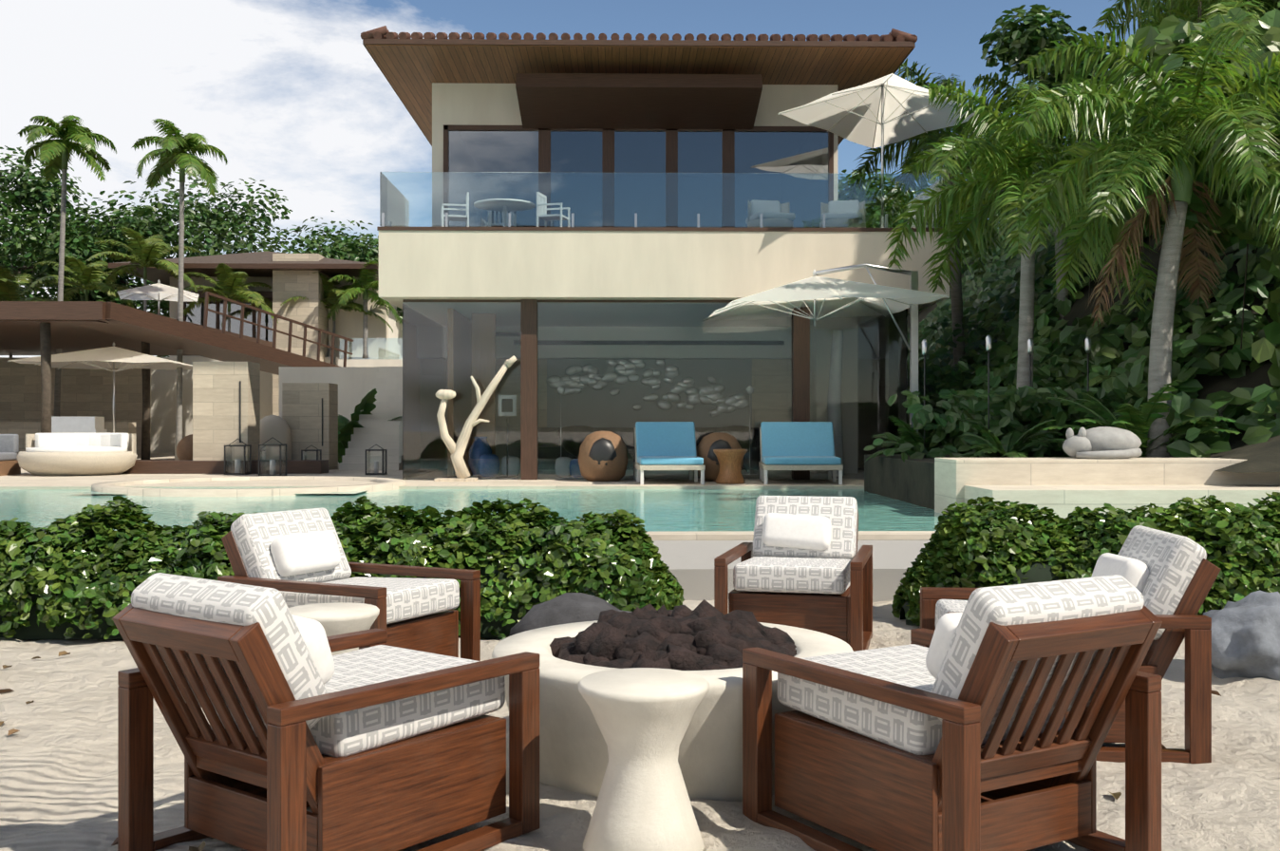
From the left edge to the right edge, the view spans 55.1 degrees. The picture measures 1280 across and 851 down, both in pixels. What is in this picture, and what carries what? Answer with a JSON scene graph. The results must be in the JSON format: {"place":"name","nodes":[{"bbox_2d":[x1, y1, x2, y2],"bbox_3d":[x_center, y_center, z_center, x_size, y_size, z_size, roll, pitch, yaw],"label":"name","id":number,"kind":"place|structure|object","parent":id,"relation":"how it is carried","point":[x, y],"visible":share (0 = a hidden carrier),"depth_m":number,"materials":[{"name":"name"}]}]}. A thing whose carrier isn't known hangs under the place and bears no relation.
{"place":"outdoors","nodes":[
{"label":"outdoors","id":0,"kind":"place"},
{"bbox_2d":[18,114,116,416],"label":"palm","id":1,"kind":"object","parent":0,"point":[51,151],"depth_m":40.56,"materials":[{"name":"green plant"}]},
{"bbox_2d":[29,255,142,308],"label":"palm tree","id":2,"kind":"object","parent":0,"point":[88,279],"depth_m":44.33,"materials":[{"name":"green plant"}]},
{"bbox_2d":[281,271,393,364],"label":"palm tree","id":3,"kind":"object","parent":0,"point":[330,293],"depth_m":46.42,"materials":[{"name":"green plant"}]},
{"bbox_2d":[0,489,942,531],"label":"pool water","id":4,"kind":"structure","parent":0,"point":[671,510],"depth_m":17.22,"materials":[{"name":"teal liquid"}]},
{"bbox_2d":[0,0,1165,357],"label":"sky","id":5,"kind":"structure","parent":0,"point":[294,101],"materials":[{"name":"white"}]},
{"bbox_2d":[0,599,1279,850],"bbox_3d":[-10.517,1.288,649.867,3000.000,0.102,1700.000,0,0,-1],"label":"sand ground","id":6,"kind":"structure","parent":0,"point":[59,772],"depth_m":4.48,"materials":[{"name":"beige sand"}]},
{"bbox_2d":[0,145,140,308],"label":"tree","id":7,"kind":"object","parent":6,"relation":"on","point":[36,197],"depth_m":49.58,"materials":[{"name":"green plant"}]},
{"bbox_2d":[28,169,378,357],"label":"tree","id":8,"kind":"object","parent":6,"relation":"on","point":[219,221],"depth_m":53.50,"materials":[{"name":"green plant"}]},
{"bbox_2d":[108,251,402,452],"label":"neighbour house","id":9,"kind":"structure","parent":6,"relation":"on","point":[285,276],"depth_m":46.66,"materials":[{"name":"white paint"}]},
{"bbox_2d":[85,226,201,311],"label":"palm tree","id":10,"kind":"object","parent":9,"relation":"on","point":[146,254],"depth_m":43.47,"materials":[{"name":"green plant"}]},
{"bbox_2d":[175,263,278,332],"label":"palm tree","id":11,"kind":"object","parent":9,"relation":"on","point":[227,286],"depth_m":44.91,"materials":[{"name":"green plant"}]},
{"bbox_2d":[326,259,402,357],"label":"palm","id":12,"kind":"object","parent":9,"relation":"on","point":[361,284],"depth_m":45.70,"materials":[{"name":"green plant"}]},
{"bbox_2d":[112,572,539,850],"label":"lounge chair","id":13,"kind":"object","parent":6,"relation":"on","point":[374,742],"visible":1,"depth_m":3.55,"materials":[{"name":"brown wood"}]},
{"bbox_2d":[288,602,379,655],"bbox_3d":[-1.303,1.031,5.181,0.400,0.517,0.400,0,0,-1],"label":"side table","id":14,"kind":"object","parent":6,"relation":"on","point":[334,618],"visible":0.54,"depth_m":5.08,"materials":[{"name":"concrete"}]},
{"bbox_2d":[0,495,684,639],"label":"hedge","id":15,"kind":"object","parent":6,"relation":"on","point":[477,529],"depth_m":7.52,"materials":[{"name":"green plant"}]},
{"bbox_2d":[217,507,480,660],"bbox_3d":[-1.452,0.862,6.069,1.046,0.855,0.801,0,0,27],"label":"lounge chair","id":16,"kind":"object","parent":6,"relation":"on","point":[295,557],"visible":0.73,"depth_m":6.00,"materials":[{"name":"white fabric"}]},
{"bbox_2d":[314,231,402,332],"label":"tree","id":17,"kind":"object","parent":6,"relation":"on","point":[362,256],"depth_m":54.63,"materials":[{"name":"green plant"}]},
{"bbox_2d":[0,452,935,602],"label":"pool deck","id":18,"kind":"structure","parent":6,"relation":"on","point":[687,557],"depth_m":21.20,"materials":[{"name":"stone"}]},
{"bbox_2d":[0,433,20,475],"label":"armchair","id":19,"kind":"object","parent":18,"relation":"on","point":[9,451],"visible":0.98,"depth_m":26.25,"materials":[{"name":"fabric"}]},
{"bbox_2d":[16,432,137,475],"bbox_3d":[-12.029,0.605,26.258,2.360,0.890,2.360,0,0,-1],"label":"round daybed","id":20,"kind":"object","parent":18,"relation":"on","point":[72,454],"visible":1,"depth_m":25.63,"materials":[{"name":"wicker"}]},
{"bbox_2d":[7,342,192,432],"bbox_3d":[-14.035,-0.590,32.727,4.016,3.280,4.016,0,0,-9],"label":"umbrella","id":21,"kind":"object","parent":18,"relation":"on","point":[113,357],"visible":0.79,"depth_m":32.17,"materials":[{"name":"fabric"}]},
{"bbox_2d":[0,291,353,460],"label":"pavilion","id":22,"kind":"structure","parent":18,"relation":"on","point":[45,329],"depth_m":36.23,"materials":[{"name":"brown wood"}]},
{"bbox_2d":[0,264,72,357],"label":"palm tree","id":23,"kind":"object","parent":22,"relation":"on","point":[9,289],"depth_m":42.87,"materials":[{"name":"green plant"}]},
{"bbox_2d":[117,279,198,315],"bbox_3d":[-14.400,-3.695,36.721,2.217,1.370,2.217,0,0,-21],"label":"patio umbrella","id":24,"kind":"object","parent":22,"relation":"on","point":[159,291],"depth_m":36.68,"materials":[{"name":"fabric"}]},
{"bbox_2d":[131,118,227,459],"bbox_3d":[-13.084,-3.748,34.708,2.660,9.479,2.796,0,0,-1],"label":"palm","id":25,"kind":"object","parent":18,"relation":"on","point":[176,144],"depth_m":34.68,"materials":[{"name":"green plant"}]},
{"bbox_2d":[176,433,192,459],"bbox_3d":[-10.998,0.631,30.279,0.841,0.843,0.842,0,0,-1],"label":"wicker chair","id":26,"kind":"object","parent":18,"relation":"on","point":[184,448],"visible":0.4,"depth_m":29.92,"materials":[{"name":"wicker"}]},
{"bbox_2d":[121,361,338,473],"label":"limestone piers","id":27,"kind":"structure","parent":18,"relation":"on","point":[226,403],"depth_m":26.86,"materials":[{"name":"beige stone"}]},
{"bbox_2d":[224,438,251,474],"bbox_3d":[-8.630,0.666,26.314,0.450,0.768,0.450,0,0,-1],"label":"lantern","id":28,"kind":"object","parent":18,"relation":"on","point":[228,460],"visible":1,"depth_m":26.26,"materials":[{"name":"black metal"}]},
{"bbox_2d":[71,475,405,496],"bbox_3d":[-6.750,1.220,21.444,5.200,0.460,5.200,0,0,-1],"label":"pool ledge","id":29,"kind":"object","parent":18,"relation":"on","point":[117,488],"visible":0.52,"depth_m":19.74,"materials":[{"name":"stone"}]},
{"bbox_2d":[258,437,286,475],"bbox_3d":[-7.615,0.647,25.430,0.471,0.806,0.471,0,0,-1],"label":"lantern","id":30,"kind":"object","parent":18,"relation":"on","point":[262,466],"visible":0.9,"depth_m":25.37,"materials":[{"name":"black metal"}]},
{"bbox_2d":[260,414,291,459],"bbox_3d":[-8.567,0.400,28.615,0.840,1.300,0.840,0,0,-1],"label":"wicker chair","id":31,"kind":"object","parent":18,"relation":"on","point":[275,427],"depth_m":28.30,"materials":[{"name":"paint"}]},
{"bbox_2d":[301,445,321,459],"bbox_3d":[-7.348,0.742,27.435,0.366,0.616,0.366,0,0,-1],"label":"lantern","id":32,"kind":"object","parent":18,"relation":"on","point":[304,454],"visible":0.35,"depth_m":27.31,"materials":[{"name":"black metal"}]},
{"bbox_2d":[279,366,402,470],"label":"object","id":33,"kind":"structure","parent":18,"relation":"on","point":[356,385],"depth_m":32.28,"materials":[{"name":"white paint"}]},
{"bbox_2d":[338,388,401,463],"bbox_3d":[-7.505,0.072,31.645,2.982,2.012,3.357,0,0,-1],"label":"banana plant","id":34,"kind":"object","parent":18,"relation":"on","point":[365,405],"visible":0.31,"depth_m":30.90,"materials":[{"name":"green plant"}]},
{"bbox_2d":[365,444,387,474],"bbox_3d":[-5.627,0.723,26.163,0.387,0.654,0.387,0,0,-1],"label":"lantern","id":35,"kind":"object","parent":18,"relation":"on","point":[376,468],"visible":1,"depth_m":26.11,"materials":[{"name":"black metal"}]},
{"bbox_2d":[434,355,517,481],"bbox_3d":[-3.099,-0.140,23.254,1.543,2.379,0.500,0,0,-1],"label":"driftwood sculpture","id":36,"kind":"object","parent":18,"relation":"on","point":[457,449],"visible":1,"depth_m":23.19,"materials":[{"name":"beige wood"}]},
{"bbox_2d":[578,431,628,481],"bbox_3d":[-0.698,0.575,23.188,0.950,0.950,0.960,0,0,-1],"label":"wicker pod","id":37,"kind":"object","parent":18,"relation":"on","point":[602,456],"visible":1,"depth_m":22.84,"materials":[{"name":"brown wicker"}]},
{"bbox_2d":[360,25,949,479],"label":"house","id":38,"kind":"structure","parent":18,"relation":"on","point":[444,83],"depth_m":24.96,"materials":[{"name":"paint"}]},
{"bbox_2d":[440,191,570,226],"bbox_3d":[-2.753,-4.233,25.332,2.649,0.925,1.885,0,0,-1],"label":"outdoor dining set","id":39,"kind":"object","parent":38,"relation":"on","point":[525,207],"depth_m":24.91,"materials":[{"name":"white metal"}]},
{"bbox_2d":[496,395,518,477],"bbox_3d":[-2.649,0.220,24.511,0.400,1.660,0.400,0,0,-1],"label":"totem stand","id":40,"kind":"object","parent":38,"relation":"on","point":[512,403],"depth_m":24.48,"materials":[{"name":"black metal"}]},
{"bbox_2d":[468,436,582,477],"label":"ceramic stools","id":41,"kind":"object","parent":38,"relation":"on","point":[479,462],"depth_m":25.02,"materials":[{"name":"blue ceramic"}]},
{"bbox_2d":[545,357,749,416],"bbox_3d":[0.194,-1.170,29.889,4.966,1.909,0.124,0,0,-1],"label":"wall art","id":42,"kind":"object","parent":38,"relation":"attached to","point":[668,372],"depth_m":29.85,"materials":[{"name":"silver metal"}]},
{"bbox_2d":[402,130,907,479],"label":"glass windows","id":43,"kind":"structure","parent":38,"relation":"on","point":[882,361],"depth_m":26.56,"materials":[{"name":"clear glass"}]},
{"bbox_2d":[379,171,946,227],"bbox_3d":[0.444,-4.260,24.950,10.850,1.120,3.125,0,0,-1],"label":"glass railing","id":44,"kind":"object","parent":38,"relation":"on","point":[394,206],"visible":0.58,"depth_m":23.41,"materials":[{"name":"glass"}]},
{"bbox_2d":[537,330,844,476],"bbox_3d":[0.709,-0.450,27.374,6.910,3.013,4.735,0,0,-1],"label":"interior furniture","id":45,"kind":"object","parent":38,"relation":"on","point":[573,453],"depth_m":26.66,"materials":[{"name":"black metal"}]},
{"bbox_2d":[745,199,795,227],"bbox_3d":[2.602,-4.161,24.497,0.920,0.781,0.920,0,0,-13],"label":"lounge chair","id":46,"kind":"object","parent":38,"relation":"on","point":[766,209],"depth_m":24.27,"materials":[{"name":"wicker"}]},
{"bbox_2d":[819,200,865,227],"bbox_3d":[4.051,-4.161,24.521,0.920,0.781,0.920,0,0,13],"label":"lounge chair","id":47,"kind":"object","parent":38,"relation":"on","point":[840,206],"depth_m":24.29,"materials":[{"name":"wicker"}]},
{"bbox_2d":[777,73,974,227],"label":"patio umbrella","id":48,"kind":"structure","parent":38,"relation":"on","point":[887,109],"depth_m":24.37,"materials":[{"name":"fabric"}]},
{"bbox_2d":[633,421,705,484],"bbox_3d":[0.510,0.491,22.713,1.160,1.118,1.950,0,0,-4],"label":"lounger","id":49,"kind":"object","parent":18,"relation":"on","point":[665,445],"visible":1,"depth_m":22.91,"materials":[{"name":"fabric"}]},
{"bbox_2d":[696,432,743,481],"bbox_3d":[1.501,0.590,23.274,0.920,0.920,0.929,0,0,-1],"label":"wicker pod","id":50,"kind":"object","parent":18,"relation":"on","point":[708,443],"visible":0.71,"depth_m":22.95,"materials":[{"name":"brown wicker"}]},
{"bbox_2d":[713,449,747,484],"bbox_3d":[1.638,0.740,22.281,0.620,0.620,0.620,0,0,-1],"label":"side table","id":51,"kind":"object","parent":18,"relation":"on","point":[729,461],"visible":1,"depth_m":22.09,"materials":[{"name":"brown wood"}]},
{"bbox_2d":[758,421,843,484],"bbox_3d":[2.950,0.491,22.753,1.400,1.118,1.950,0,0,3],"label":"lounger","id":52,"kind":"object","parent":18,"relation":"on","point":[797,445],"visible":1,"depth_m":22.96,"materials":[{"name":"fabric"}]},
{"bbox_2d":[701,263,949,432],"bbox_3d":[3.436,-0.960,22.378,4.172,4.020,3.716,0,0,-5],"label":"cantilever umbrella","id":53,"kind":"object","parent":18,"relation":"on","point":[820,296],"visible":0.85,"depth_m":22.48,"materials":[{"name":"fabric"}]},
{"bbox_2d":[864,454,1279,518],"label":"planter wall","id":54,"kind":"structure","parent":18,"relation":"on","point":[1063,487],"depth_m":14.64,"materials":[{"name":"stone"}]},
{"bbox_2d":[865,410,962,462],"bbox_3d":[4.404,0.167,19.024,1.992,0.824,1.626,0,0,25],"label":"fern","id":55,"kind":"object","parent":54,"relation":"on","point":[911,435],"visible":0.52,"depth_m":18.82,"materials":[{"name":"green plant"}]},
{"bbox_2d":[847,57,1072,366],"bbox_3d":[7.319,-3.985,28.430,5.118,8.769,4.966,0,0,-1],"label":"palm","id":56,"kind":"object","parent":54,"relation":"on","point":[916,146],"depth_m":28.54,"materials":[{"name":"green plant"}]},
{"bbox_2d":[922,335,1091,457],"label":"tiki torches","id":57,"kind":"object","parent":54,"relation":"on","point":[988,343],"visible":0.85,"depth_m":17.95,"materials":[{"name":"black metal"}]},
{"bbox_2d":[957,418,1065,457],"bbox_3d":[4.993,0.253,16.830,1.705,0.677,1.548,0,0,38],"label":"fern","id":58,"kind":"object","parent":54,"relation":"on","point":[1013,445],"visible":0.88,"depth_m":16.77,"materials":[{"name":"green plant"}]},
{"bbox_2d":[884,75,1158,390],"bbox_3d":[6.537,-2.577,20.290,4.850,6.145,4.840,0,0,-1],"label":"palm","id":59,"kind":"object","parent":54,"relation":"on","point":[1021,160],"depth_m":20.15,"materials":[{"name":"green plant"}]},
{"bbox_2d":[935,72,1150,320],"bbox_3d":[8.486,-3.267,24.688,5.255,7.328,5.517,0,0,-1],"label":"palm","id":60,"kind":"object","parent":54,"relation":"on","point":[1003,82],"depth_m":24.45,"materials":[{"name":"green plant"}]},
{"bbox_2d":[863,275,1279,462],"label":"shrub","id":61,"kind":"object","parent":54,"relation":"in","point":[947,398],"visible":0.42,"depth_m":18.17,"materials":[{"name":"green plant"}]},
{"bbox_2d":[1062,426,1142,459],"bbox_3d":[5.704,0.219,15.150,0.975,0.413,0.607,0,0,-1],"label":"cat sculpture","id":62,"kind":"object","parent":54,"relation":"on","point":[1099,442],"visible":1,"depth_m":14.99,"materials":[{"name":"stone"}]},
{"bbox_2d":[999,7,1279,457],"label":"palm","id":63,"kind":"object","parent":54,"relation":"on","point":[1225,145],"depth_m":16.23,"materials":[{"name":"green plant"}]},
{"bbox_2d":[1086,173,1228,334],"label":"dead palm fronds","id":64,"kind":"object","parent":63,"relation":"attached to","point":[1198,285],"visible":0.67,"depth_m":16.84,"materials":[{"name":"plant"}]},
{"bbox_2d":[1042,379,1241,457],"bbox_3d":[6.679,-0.031,16.683,2.662,1.109,2.659,0,0,-1],"label":"fern","id":65,"kind":"object","parent":54,"relation":"on","point":[1138,423],"visible":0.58,"depth_m":16.20,"materials":[{"name":"green plant"}]},
{"bbox_2d":[1193,402,1251,427],"bbox_3d":[8.079,0.118,17.082,2.036,0.841,2.326,0,0,33],"label":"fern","id":66,"kind":"object","parent":54,"relation":"on","point":[1242,409],"visible":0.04,"depth_m":16.30,"materials":[{"name":"green plant"}]},
{"bbox_2d":[508,592,631,636],"bbox_3d":[-0.300,1.128,6.240,0.773,0.561,0.497,0,0,-1],"label":"flat rock","id":67,"kind":"object","parent":6,"relation":"on","point":[565,608],"visible":0.25,"depth_m":6.12,"materials":[{"name":"grey stone"}]},
{"bbox_2d":[0,650,1221,850],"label":"fallen leaves","id":68,"kind":"object","parent":6,"relation":"on","point":[201,846],"visible":0.17,"depth_m":4.96,"materials":[{"name":"plant"}]},
{"bbox_2d":[577,667,709,850],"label":"side stool","id":69,"kind":"object","parent":6,"relation":"on","point":[643,716],"visible":1,"depth_m":3.62,"materials":[{"name":"concrete"}]},
{"bbox_2d":[491,599,853,801],"bbox_3d":[0.125,0.981,4.674,1.370,0.618,1.370,0,0,-1],"label":"fire pit","id":70,"kind":"object","parent":6,"relation":"on","point":[706,640],"visible":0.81,"depth_m":4.26,"materials":[{"name":"concrete"}]},
{"bbox_2d":[714,495,872,651],"bbox_3d":[0.923,0.862,7.150,0.801,0.855,1.046,0,0,14],"label":"lounge chair","id":71,"kind":"object","parent":6,"relation":"on","point":[803,563],"visible":0.88,"depth_m":6.80,"materials":[{"name":"white fabric"}]},
{"bbox_2d":[742,574,1162,850],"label":"lounge chair","id":72,"kind":"object","parent":6,"relation":"on","point":[954,731],"visible":1,"depth_m":3.53,"materials":[{"name":"brown wood"}]},
{"bbox_2d":[920,525,1220,764],"bbox_3d":[1.752,0.862,5.097,1.046,0.855,0.801,0,0,5],"label":"lounge chair","id":73,"kind":"object","parent":6,"relation":"on","point":[1171,577],"visible":0.42,"depth_m":4.76,"materials":[{"name":"brown wood"}]},
{"bbox_2d":[891,491,1279,626],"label":"hedge","id":74,"kind":"object","parent":6,"relation":"on","point":[962,529],"depth_m":7.70,"materials":[{"name":"green plant"}]},
{"bbox_2d":[1202,590,1279,680],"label":"boulder","id":75,"kind":"object","parent":6,"relation":"on","point":[1245,636],"visible":0.71,"depth_m":6.20,"materials":[{"name":"grey stone"}]},
{"bbox_2d":[907,225,1279,472],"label":"hill terrain","id":76,"kind":"structure","parent":0,"point":[1263,457],"depth_m":18.11,"materials":[{"name":"green plant"}]},
{"bbox_2d":[837,165,1013,314],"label":"tree","id":77,"kind":"object","parent":76,"relation":"on","point":[969,258],"depth_m":48.54,"materials":[{"name":"green plant"}]},
{"bbox_2d":[978,3,1166,140],"bbox_3d":[16.725,-10.585,35.871,11.659,11.821,12.711,0,0,-1],"label":"tree","id":78,"kind":"object","parent":76,"relation":"on","point":[1017,43],"visible":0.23,"depth_m":38.88,"materials":[{"name":"green plant"}]},
{"bbox_2d":[907,193,1279,457],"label":"shrubbery","id":79,"kind":"object","parent":76,"relation":"on","point":[992,291],"visible":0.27,"depth_m":19.89,"materials":[{"name":"green plant"}]},
{"bbox_2d":[1098,0,1218,121],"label":"palm","id":80,"kind":"object","parent":76,"relation":"on","point":[1121,28],"visible":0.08,"depth_m":24.75,"materials":[{"name":"green plant"}]},
{"bbox_2d":[1129,0,1194,27],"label":"tree","id":81,"kind":"object","parent":76,"relation":"on","point":[1154,18],"visible":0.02,"depth_m":28.97,"materials":[{"name":"green plant"}]},
{"bbox_2d":[1087,0,1249,349],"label":"vine stems","id":82,"kind":"object","parent":76,"relation":"on","point":[1204,245],"visible":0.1,"depth_m":18.07,"materials":[{"name":"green plant"}]},
{"bbox_2d":[1091,0,1279,121],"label":"tree","id":83,"kind":"object","parent":76,"relation":"on","point":[1209,10],"depth_m":19.90,"materials":[{"name":"green plant"}]},
{"bbox_2d":[1111,0,1279,419],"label":"big vine leaves","id":84,"kind":"object","parent":76,"relation":"on","point":[1231,224],"visible":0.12,"depth_m":17.07,"materials":[{"name":"green plant"}]}
]}

